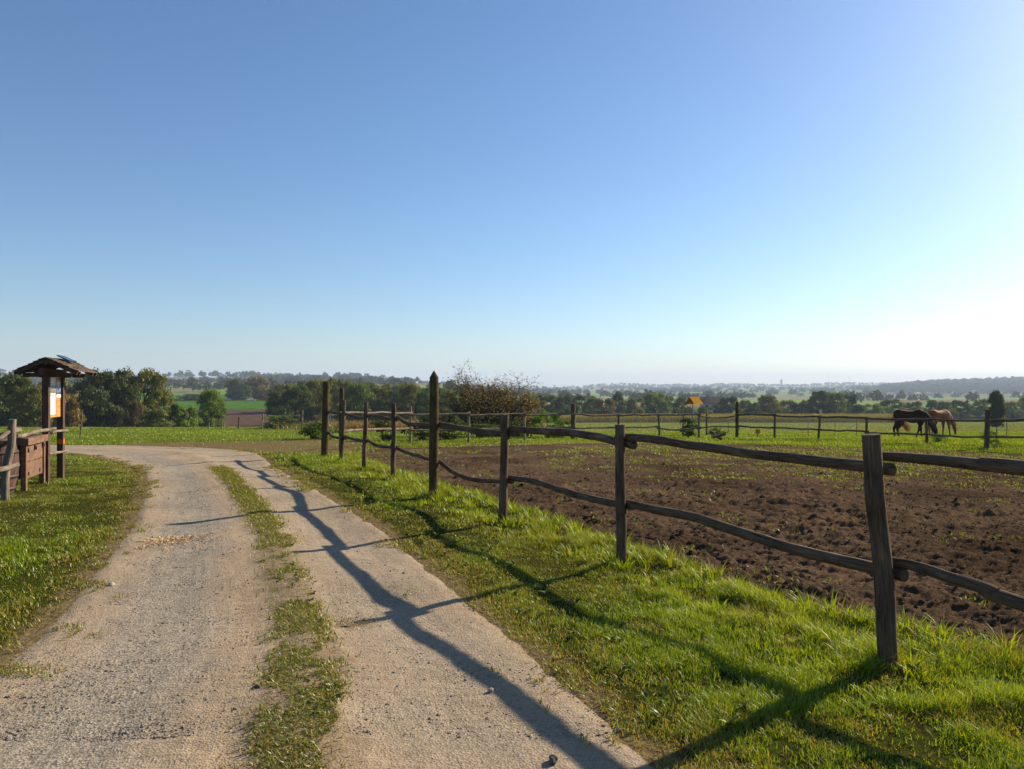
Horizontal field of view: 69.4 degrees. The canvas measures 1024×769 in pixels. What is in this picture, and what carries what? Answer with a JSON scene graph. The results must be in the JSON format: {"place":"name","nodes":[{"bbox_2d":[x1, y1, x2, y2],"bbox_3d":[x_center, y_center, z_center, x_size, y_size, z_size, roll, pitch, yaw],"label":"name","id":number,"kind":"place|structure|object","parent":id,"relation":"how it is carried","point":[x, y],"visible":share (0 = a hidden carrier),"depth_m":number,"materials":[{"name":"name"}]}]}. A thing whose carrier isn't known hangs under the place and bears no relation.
{"place":"outdoors","nodes":[
{"label":"outdoors","id":0,"kind":"place"},
{"bbox_2d":[166,389,203,391],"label":"stubble field","id":1,"kind":"structure","parent":0,"point":[184,390],"depth_m":620.37,"materials":[{"name":"beige plant"}]},
{"bbox_2d":[177,409,335,426],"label":"ploughed field","id":2,"kind":"structure","parent":0,"point":[231,420],"depth_m":172.99,"materials":[{"name":"soil"}]},
{"bbox_2d":[205,464,371,768],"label":"grass","id":3,"kind":"structure","parent":0,"point":[241,487],"depth_m":4.01,"materials":[{"name":"green plant"}]},
{"bbox_2d":[0,445,653,768],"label":"track","id":4,"kind":"structure","parent":0,"point":[393,748],"depth_m":4.22,"materials":[{"name":"beige gravel"}]},
{"bbox_2d":[66,532,220,550],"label":"wood chips","id":5,"kind":"object","parent":4,"relation":"on","point":[174,539],"visible":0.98,"depth_m":7.39,"materials":[{"name":"beige wood"}]},
{"bbox_2d":[549,754,558,763],"bbox_3d":[0.171,1.537,3.036,0.040,0.031,0.058,0,0,3],"label":"stone","id":6,"kind":"object","parent":4,"relation":"on","point":[553,758],"visible":1,"depth_m":3.02,"materials":[{"name":"grey stone"}]},
{"bbox_2d":[0,373,1023,768],"bbox_3d":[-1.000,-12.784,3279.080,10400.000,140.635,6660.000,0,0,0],"label":"ground","id":7,"kind":"structure","parent":0,"point":[388,527],"depth_m":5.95,"materials":[{"name":"green plant"}]},
{"bbox_2d":[0,433,19,492],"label":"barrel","id":8,"kind":"object","parent":7,"relation":"on","point":[14,481],"visible":0.49,"depth_m":10.84,"materials":[{"name":"wood"}]},
{"bbox_2d":[0,371,40,426],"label":"tree","id":9,"kind":"object","parent":7,"relation":"on","point":[8,380],"visible":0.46,"depth_m":87.78,"materials":[{"name":"green plant"}]},
{"bbox_2d":[0,434,47,490],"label":"wooden chest","id":10,"kind":"object","parent":7,"relation":"on","point":[31,448],"visible":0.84,"depth_m":11.36,"materials":[{"name":"wood"}]},
{"bbox_2d":[4,383,53,427],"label":"tree","id":11,"kind":"object","parent":7,"relation":"on","point":[20,402],"visible":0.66,"depth_m":82.86,"materials":[{"name":"green plant"}]},
{"bbox_2d":[0,419,68,500],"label":"log fence","id":12,"kind":"object","parent":7,"relation":"on","point":[8,466],"visible":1,"depth_m":10.17,"materials":[{"name":"brown wood"}]},
{"bbox_2d":[13,355,97,482],"bbox_3d":[-7.667,0.608,12.460,0.958,2.204,1.224,0,0,-15],"label":"information shelter","id":13,"kind":"object","parent":7,"relation":"on","point":[48,372],"visible":0.98,"depth_m":12.29,"materials":[{"name":"brown wood"}]},
{"bbox_2d":[52,393,86,426],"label":"tree","id":14,"kind":"object","parent":7,"relation":"on","point":[73,418],"visible":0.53,"depth_m":89.88,"materials":[{"name":"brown plant"}]},
{"bbox_2d":[0,454,144,653],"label":"grass","id":15,"kind":"structure","parent":7,"relation":"on","point":[18,547],"depth_m":7.64,"materials":[{"name":"green plant"}]},
{"bbox_2d":[65,384,94,425],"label":"tree","id":16,"kind":"object","parent":7,"relation":"on","point":[68,389],"visible":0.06,"depth_m":128.53,"materials":[{"name":"green plant"}]},
{"bbox_2d":[68,368,141,426],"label":"tree","id":17,"kind":"object","parent":7,"relation":"on","point":[87,392],"visible":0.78,"depth_m":94.66,"materials":[{"name":"green plant"}]},
{"bbox_2d":[117,400,145,427],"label":"bush","id":18,"kind":"object","parent":7,"relation":"on","point":[135,407],"visible":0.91,"depth_m":79.59,"materials":[{"name":"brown plant"}]},
{"bbox_2d":[108,366,175,426],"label":"tree","id":19,"kind":"object","parent":7,"relation":"on","point":[154,379],"visible":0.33,"depth_m":99.72,"materials":[{"name":"green plant"}]},
{"bbox_2d":[138,408,175,426],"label":"bush","id":20,"kind":"object","parent":7,"relation":"on","point":[154,417],"visible":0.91,"depth_m":73.10,"materials":[{"name":"green plant"}]},
{"bbox_2d":[144,389,173,426],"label":"tree","id":21,"kind":"object","parent":7,"relation":"on","point":[160,396],"visible":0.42,"depth_m":91.74,"materials":[{"name":"green plant"}]},
{"bbox_2d":[167,403,179,426],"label":"bush","id":22,"kind":"object","parent":7,"relation":"on","point":[173,407],"visible":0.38,"depth_m":83.55,"materials":[{"name":"green plant"}]},
{"bbox_2d":[176,394,199,400],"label":"bush","id":23,"kind":"object","parent":7,"relation":"on","point":[188,397],"visible":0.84,"depth_m":331.06,"materials":[{"name":"green plant"}]},
{"bbox_2d":[174,405,203,427],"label":"bush","id":24,"kind":"object","parent":7,"relation":"on","point":[183,420],"visible":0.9,"depth_m":75.67,"materials":[{"name":"green plant"}]},
{"bbox_2d":[79,410,302,436],"bbox_3d":[-19.650,2.604,50.562,8.481,2.524,24.337,0,0,-8],"label":"wire fence","id":25,"kind":"object","parent":7,"relation":"on","point":[212,422],"visible":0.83,"depth_m":59.94,"materials":[{"name":"silver metal"}]},
{"bbox_2d":[141,395,257,399],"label":"pasture","id":26,"kind":"structure","parent":7,"relation":"on","point":[219,396],"depth_m":388.90,"materials":[{"name":"green plant"}]},
{"bbox_2d":[145,401,266,408],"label":"green pasture","id":27,"kind":"structure","parent":7,"relation":"on","point":[243,404],"depth_m":276.04,"materials":[{"name":"green plant"}]},
{"bbox_2d":[195,388,227,426],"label":"tree","id":28,"kind":"object","parent":7,"relation":"on","point":[210,401],"visible":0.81,"depth_m":91.04,"materials":[{"name":"green plant"}]},
{"bbox_2d":[224,378,240,399],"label":"tree","id":29,"kind":"object","parent":7,"relation":"on","point":[234,382],"visible":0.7,"depth_m":342.48,"materials":[{"name":"green plant"}]},
{"bbox_2d":[230,384,254,399],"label":"tree","id":30,"kind":"object","parent":7,"relation":"on","point":[241,392],"visible":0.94,"depth_m":337.97,"materials":[{"name":"green plant"}]},
{"bbox_2d":[244,376,269,398],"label":"tree","id":31,"kind":"object","parent":7,"relation":"on","point":[260,387],"visible":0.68,"depth_m":349.37,"materials":[{"name":"green plant"}]},
{"bbox_2d":[257,389,272,399],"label":"tree","id":32,"kind":"object","parent":7,"relation":"on","point":[262,396],"visible":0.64,"depth_m":332.00,"materials":[{"name":"green plant"}]},
{"bbox_2d":[265,390,291,423],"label":"tree","id":33,"kind":"object","parent":7,"relation":"on","point":[271,405],"visible":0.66,"depth_m":127.72,"materials":[{"name":"green plant"}]},
{"bbox_2d":[259,414,303,428],"bbox_3d":[-19.387,3.118,61.865,4.565,1.251,2.816,0,0,43],"label":"bramble bush","id":34,"kind":"object","parent":7,"relation":"on","point":[275,418],"visible":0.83,"depth_m":61.76,"materials":[{"name":"green plant"}]},
{"bbox_2d":[264,383,301,411],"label":"tree","id":35,"kind":"object","parent":7,"relation":"on","point":[279,388],"visible":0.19,"depth_m":202.39,"materials":[{"name":"green plant"}]},
{"bbox_2d":[278,384,317,425],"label":"tree","id":36,"kind":"object","parent":7,"relation":"on","point":[308,408],"visible":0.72,"depth_m":130.91,"materials":[{"name":"green plant"}]},
{"bbox_2d":[301,378,333,423],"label":"tree","id":37,"kind":"object","parent":7,"relation":"on","point":[315,385],"visible":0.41,"depth_m":138.39,"materials":[{"name":"green plant"}]},
{"bbox_2d":[295,422,345,439],"bbox_3d":[-7.025,1.703,27.064,1.664,0.678,1.370,0,0,0],"label":"bramble bush","id":38,"kind":"object","parent":7,"relation":"on","point":[312,433],"visible":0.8,"depth_m":26.79,"materials":[{"name":"green plant"}]},
{"bbox_2d":[328,377,354,421],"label":"tree","id":39,"kind":"object","parent":7,"relation":"on","point":[334,384],"visible":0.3,"depth_m":146.86,"materials":[{"name":"green plant"}]},
{"bbox_2d":[0,449,698,768],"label":"grass","id":40,"kind":"structure","parent":7,"relation":"on","point":[303,482],"depth_m":4.73,"materials":[{"name":"green plant"}]},
{"bbox_2d":[344,382,375,422],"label":"tree","id":41,"kind":"object","parent":7,"relation":"on","point":[353,391],"visible":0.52,"depth_m":134.75,"materials":[{"name":"green plant"}]},
{"bbox_2d":[359,381,387,409],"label":"tree","id":42,"kind":"object","parent":7,"relation":"on","point":[371,384],"visible":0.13,"depth_m":212.02,"materials":[{"name":"green plant"}]},
{"bbox_2d":[366,384,401,420],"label":"tree","id":43,"kind":"object","parent":7,"relation":"on","point":[385,393],"visible":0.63,"depth_m":139.03,"materials":[{"name":"green plant"}]},
{"bbox_2d":[370,419,399,439],"bbox_3d":[-4.586,1.640,26.618,1.147,0.830,1.348,0,0,0],"label":"bramble bush","id":44,"kind":"object","parent":7,"relation":"on","point":[379,423],"visible":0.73,"depth_m":26.41,"materials":[{"name":"green plant"}]},
{"bbox_2d":[376,382,406,409],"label":"tree","id":45,"kind":"object","parent":7,"relation":"on","point":[395,388],"visible":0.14,"depth_m":222.95,"materials":[{"name":"green plant"}]},
{"bbox_2d":[274,418,545,429],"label":"dry weeds","id":46,"kind":"object","parent":7,"relation":"on","point":[354,424],"visible":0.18,"depth_m":59.14,"materials":[{"name":"brown plant"}]},
{"bbox_2d":[396,382,424,421],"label":"tree","id":47,"kind":"object","parent":7,"relation":"on","point":[409,394],"visible":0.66,"depth_m":139.92,"materials":[{"name":"green plant"}]},
{"bbox_2d":[400,417,439,439],"bbox_3d":[-3.360,1.624,27.066,1.511,0.908,1.055,0,0,0],"label":"bramble bush","id":48,"kind":"object","parent":7,"relation":"on","point":[422,434],"visible":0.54,"depth_m":26.89,"materials":[{"name":"green plant"}]},
{"bbox_2d":[413,390,439,420],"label":"tree","id":49,"kind":"object","parent":7,"relation":"on","point":[422,396],"visible":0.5,"depth_m":131.48,"materials":[{"name":"green plant"}]},
{"bbox_2d":[424,419,470,439],"bbox_3d":[-2.425,1.706,28.004,1.736,0.812,1.397,0,0,0],"label":"bramble bush","id":50,"kind":"object","parent":7,"relation":"on","point":[447,435],"visible":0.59,"depth_m":27.81,"materials":[{"name":"green plant"}]},
{"bbox_2d":[438,387,462,421],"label":"tree","id":51,"kind":"object","parent":7,"relation":"on","point":[442,397],"visible":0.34,"depth_m":149.34,"materials":[{"name":"green plant"}]},
{"bbox_2d":[470,422,500,438],"bbox_3d":[-0.923,1.820,28.972,1.908,0.681,1.033,0,0,0],"label":"bramble bush","id":52,"kind":"object","parent":7,"relation":"on","point":[485,425],"visible":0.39,"depth_m":28.83,"materials":[{"name":"green plant"}]},
{"bbox_2d":[221,475,768,725],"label":"broadleaf weeds","id":53,"kind":"object","parent":7,"relation":"on","point":[656,714],"visible":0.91,"depth_m":4.80,"materials":[{"name":"green plant"}]},
{"bbox_2d":[438,358,552,436],"bbox_3d":[-1.165,0.717,32.695,5.578,3.690,5.314,0,0,22],"label":"hawthorn tree","id":54,"kind":"object","parent":7,"relation":"on","point":[493,402],"visible":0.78,"depth_m":32.33,"materials":[{"name":"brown plant"}]},
{"bbox_2d":[0,368,1023,401],"bbox_3d":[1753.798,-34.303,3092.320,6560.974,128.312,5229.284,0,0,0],"label":"woodland","id":55,"kind":"object","parent":7,"relation":"on","point":[1013,386],"visible":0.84,"depth_m":1367.91,"materials":[{"name":"green plant"}]},
{"bbox_2d":[0,426,1023,464],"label":"grass","id":56,"kind":"structure","parent":7,"relation":"on","point":[232,436],"depth_m":27.66,"materials":[{"name":"green plant"}]},
{"bbox_2d":[509,420,531,437],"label":"bramble bush","id":57,"kind":"object","parent":7,"relation":"on","point":[518,435],"visible":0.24,"depth_m":29.50,"materials":[{"name":"green plant"}]},
{"bbox_2d":[516,393,541,417],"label":"tree","id":58,"kind":"object","parent":7,"relation":"on","point":[539,408],"visible":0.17,"depth_m":198.98,"materials":[{"name":"green plant"}]},
{"bbox_2d":[529,409,562,437],"bbox_3d":[1.367,1.574,29.522,1.343,1.235,1.084,0,0,0],"label":"bramble bush","id":59,"kind":"object","parent":7,"relation":"on","point":[540,419],"visible":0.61,"depth_m":29.49,"materials":[{"name":"green plant"}]},
{"bbox_2d":[537,393,555,413],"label":"tree","id":60,"kind":"object","parent":7,"relation":"on","point":[548,407],"visible":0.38,"depth_m":213.09,"materials":[{"name":"green plant"}]},
{"bbox_2d":[551,396,571,417],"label":"tree","id":61,"kind":"object","parent":7,"relation":"on","point":[559,403],"visible":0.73,"depth_m":203.84,"materials":[{"name":"green plant"}]},
{"bbox_2d":[555,420,570,437],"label":"bramble bush","id":62,"kind":"object","parent":7,"relation":"on","point":[567,422],"visible":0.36,"depth_m":29.84,"materials":[{"name":"green plant"}]},
{"bbox_2d":[563,394,587,412],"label":"tree","id":63,"kind":"object","parent":7,"relation":"on","point":[578,397],"visible":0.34,"depth_m":224.07,"materials":[{"name":"green plant"}]},
{"bbox_2d":[581,395,599,413],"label":"tree","id":64,"kind":"object","parent":7,"relation":"on","point":[588,405],"visible":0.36,"depth_m":213.29,"materials":[{"name":"green plant"}]},
{"bbox_2d":[588,398,616,420],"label":"bush","id":65,"kind":"object","parent":7,"relation":"on","point":[609,405],"visible":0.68,"depth_m":198.59,"materials":[{"name":"green plant"}]},
{"bbox_2d":[611,391,625,413],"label":"tree","id":66,"kind":"object","parent":7,"relation":"on","point":[617,396],"visible":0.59,"depth_m":232.98,"materials":[{"name":"green plant"}]},
{"bbox_2d":[623,397,644,419],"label":"tree","id":67,"kind":"object","parent":7,"relation":"on","point":[631,407],"visible":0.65,"depth_m":213.80,"materials":[{"name":"green plant"}]},
{"bbox_2d":[640,391,671,413],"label":"tree","id":68,"kind":"object","parent":7,"relation":"on","point":[658,399],"visible":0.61,"depth_m":223.36,"materials":[{"name":"green plant"}]},
{"bbox_2d":[660,395,673,413],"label":"tree","id":69,"kind":"object","parent":7,"relation":"on","point":[668,398],"visible":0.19,"depth_m":228.26,"materials":[{"name":"green plant"}]},
{"bbox_2d":[321,371,1023,670],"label":"rail fence","id":70,"kind":"object","parent":7,"relation":"on","point":[885,568],"visible":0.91,"depth_m":4.89,"materials":[{"name":"brown wood"}]},
{"bbox_2d":[339,387,1023,448],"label":"rail fence","id":71,"kind":"object","parent":7,"relation":"on","point":[986,436],"visible":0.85,"depth_m":25.96,"materials":[{"name":"brown wood"}]},
{"bbox_2d":[671,397,694,413],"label":"tree","id":72,"kind":"object","parent":7,"relation":"on","point":[681,401],"visible":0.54,"depth_m":213.86,"materials":[{"name":"green plant"}]},
{"bbox_2d":[679,417,697,437],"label":"bramble bush","id":73,"kind":"object","parent":7,"relation":"on","point":[689,425],"visible":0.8,"depth_m":30.91,"materials":[{"name":"green plant"}]},
{"bbox_2d":[685,397,702,423],"bbox_3d":[11.067,1.999,44.992,0.840,2.501,0.780,0,0,-38],"label":"yellow trap","id":74,"kind":"object","parent":7,"relation":"on","point":[693,400],"visible":0.83,"depth_m":44.92,"materials":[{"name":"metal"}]},
{"bbox_2d":[694,406,714,420],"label":"tree","id":75,"kind":"object","parent":7,"relation":"on","point":[700,410],"visible":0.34,"depth_m":204.13,"materials":[{"name":"green plant"}]},
{"bbox_2d":[700,394,727,411],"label":"house","id":76,"kind":"structure","parent":7,"relation":"on","point":[707,401],"depth_m":259.78,"materials":[{"name":"grey tile"}]},
{"bbox_2d":[525,413,909,422],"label":"maize field","id":77,"kind":"structure","parent":7,"relation":"on","point":[645,419],"depth_m":186.81,"materials":[{"name":"green plant"}]},
{"bbox_2d":[712,396,741,414],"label":"tree","id":78,"kind":"object","parent":7,"relation":"on","point":[729,408],"visible":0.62,"depth_m":218.50,"materials":[{"name":"green plant"}]},
{"bbox_2d":[739,399,750,419],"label":"tree","id":79,"kind":"object","parent":7,"relation":"on","point":[742,403],"visible":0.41,"depth_m":228.40,"materials":[{"name":"green plant"}]},
{"bbox_2d":[743,402,762,418],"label":"tree","id":80,"kind":"object","parent":7,"relation":"on","point":[753,407],"visible":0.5,"depth_m":214.32,"materials":[{"name":"green plant"}]},
{"bbox_2d":[757,394,781,417],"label":"tree","id":81,"kind":"object","parent":7,"relation":"on","point":[769,402],"visible":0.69,"depth_m":222.56,"materials":[{"name":"green plant"}]},
{"bbox_2d":[778,399,799,413],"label":"tree","id":82,"kind":"object","parent":7,"relation":"on","point":[783,403],"visible":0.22,"depth_m":234.02,"materials":[{"name":"green plant"}]},
{"bbox_2d":[782,402,809,418],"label":"bush","id":83,"kind":"object","parent":7,"relation":"on","point":[804,407],"visible":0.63,"depth_m":213.99,"materials":[{"name":"green plant"}]},
{"bbox_2d":[807,389,831,414],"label":"tree","id":84,"kind":"object","parent":7,"relation":"on","point":[821,396],"visible":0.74,"depth_m":218.47,"materials":[{"name":"green plant"}]},
{"bbox_2d":[826,392,846,418],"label":"tree","id":85,"kind":"object","parent":7,"relation":"on","point":[835,407],"visible":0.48,"depth_m":219.91,"materials":[{"name":"green plant"}]},
{"bbox_2d":[838,392,857,413],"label":"tree","id":86,"kind":"object","parent":7,"relation":"on","point":[852,400],"visible":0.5,"depth_m":238.62,"materials":[{"name":"green plant"}]},
{"bbox_2d":[848,404,867,416],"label":"bush","id":87,"kind":"object","parent":7,"relation":"on","point":[858,408],"visible":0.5,"depth_m":213.87,"materials":[{"name":"green plant"}]},
{"bbox_2d":[861,403,886,414],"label":"tree","id":88,"kind":"object","parent":7,"relation":"on","point":[877,408],"visible":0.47,"depth_m":222.95,"materials":[{"name":"green plant"}]},
{"bbox_2d":[732,421,1018,438],"bbox_3d":[15.210,1.950,30.234,12.811,1.183,2.115,0,0,45],"label":"electric fence","id":89,"kind":"object","parent":7,"relation":"on","point":[856,426],"visible":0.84,"depth_m":30.98,"materials":[{"name":"plastic"}]},
{"bbox_2d":[878,398,907,416],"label":"tree","id":90,"kind":"object","parent":7,"relation":"on","point":[886,403],"visible":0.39,"depth_m":233.28,"materials":[{"name":"green plant"}]},
{"bbox_2d":[899,401,923,409],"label":"tree","id":91,"kind":"object","parent":7,"relation":"on","point":[917,404],"visible":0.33,"depth_m":224.00,"materials":[{"name":"green plant"}]},
{"bbox_2d":[892,409,937,436],"bbox_3d":[20.159,1.985,37.102,2.200,1.498,0.808,0,0,3],"label":"horse","id":92,"kind":"object","parent":7,"relation":"on","point":[903,414],"visible":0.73,"depth_m":36.84},
{"bbox_2d":[922,400,937,412],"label":"tree","id":93,"kind":"object","parent":7,"relation":"on","point":[932,404],"visible":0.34,"depth_m":227.94,"materials":[{"name":"green plant"}]},
{"bbox_2d":[928,434,950,442],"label":"bramble bush","id":94,"kind":"object","parent":7,"relation":"on","point":[937,439],"visible":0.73,"depth_m":24.51,"materials":[{"name":"green plant"}]},
{"bbox_2d":[924,409,956,435],"bbox_3d":[23.542,2.120,40.538,2.393,1.498,0.571,0,0,-24],"label":"horse","id":95,"kind":"object","parent":7,"relation":"on","point":[943,414],"visible":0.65,"depth_m":40.34},
{"bbox_2d":[936,400,958,419],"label":"tree","id":96,"kind":"object","parent":7,"relation":"on","point":[942,405],"visible":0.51,"depth_m":224.74,"materials":[{"name":"green plant"}]},
{"bbox_2d":[948,399,975,419],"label":"tree","id":97,"kind":"object","parent":7,"relation":"on","point":[967,407],"visible":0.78,"depth_m":230.66,"materials":[{"name":"green plant"}]},
{"bbox_2d":[970,398,989,419],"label":"tree","id":98,"kind":"object","parent":7,"relation":"on","point":[978,412],"visible":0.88,"depth_m":238.79,"materials":[{"name":"green plant"}]},
{"bbox_2d":[979,430,1010,446],"bbox_3d":[14.519,1.646,22.209,0.845,0.521,0.479,0,0,16],"label":"bramble bush","id":99,"kind":"object","parent":7,"relation":"on","point":[996,440],"visible":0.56,"depth_m":22.15,"materials":[{"name":"green plant"}]},
{"bbox_2d":[986,389,1006,426],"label":"tree","id":100,"kind":"object","parent":7,"relation":"on","point":[996,401],"visible":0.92,"depth_m":97.45,"materials":[{"name":"green plant"}]},
{"bbox_2d":[1003,401,1023,418],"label":"tree","id":101,"kind":"object","parent":7,"relation":"on","point":[1011,412],"visible":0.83,"depth_m":227.11,"materials":[{"name":"green plant"}]},
{"bbox_2d":[0,0,1023,387],"label":"sky","id":102,"kind":"structure","parent":0,"point":[579,193],"materials":[{"name":"blue"}]},
{"bbox_2d":[360,443,1023,651],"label":"paddock soil","id":103,"kind":"structure","parent":0,"point":[998,562],"depth_m":9.20,"materials":[{"name":"brown soil"}]},
{"bbox_2d":[1,442,1003,733],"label":"straw litter","id":104,"kind":"object","parent":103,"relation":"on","point":[401,550],"visible":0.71,"depth_m":5.02,"materials":[{"name":"beige plant"}]},
{"bbox_2d":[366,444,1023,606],"bbox_3d":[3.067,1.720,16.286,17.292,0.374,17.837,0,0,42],"label":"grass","id":105,"kind":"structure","parent":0,"point":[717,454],"depth_m":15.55,"materials":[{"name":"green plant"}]},
{"bbox_2d":[536,420,1023,431],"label":"mown field","id":106,"kind":"structure","parent":0,"point":[792,430],"depth_m":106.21,"materials":[{"name":"green plant"}]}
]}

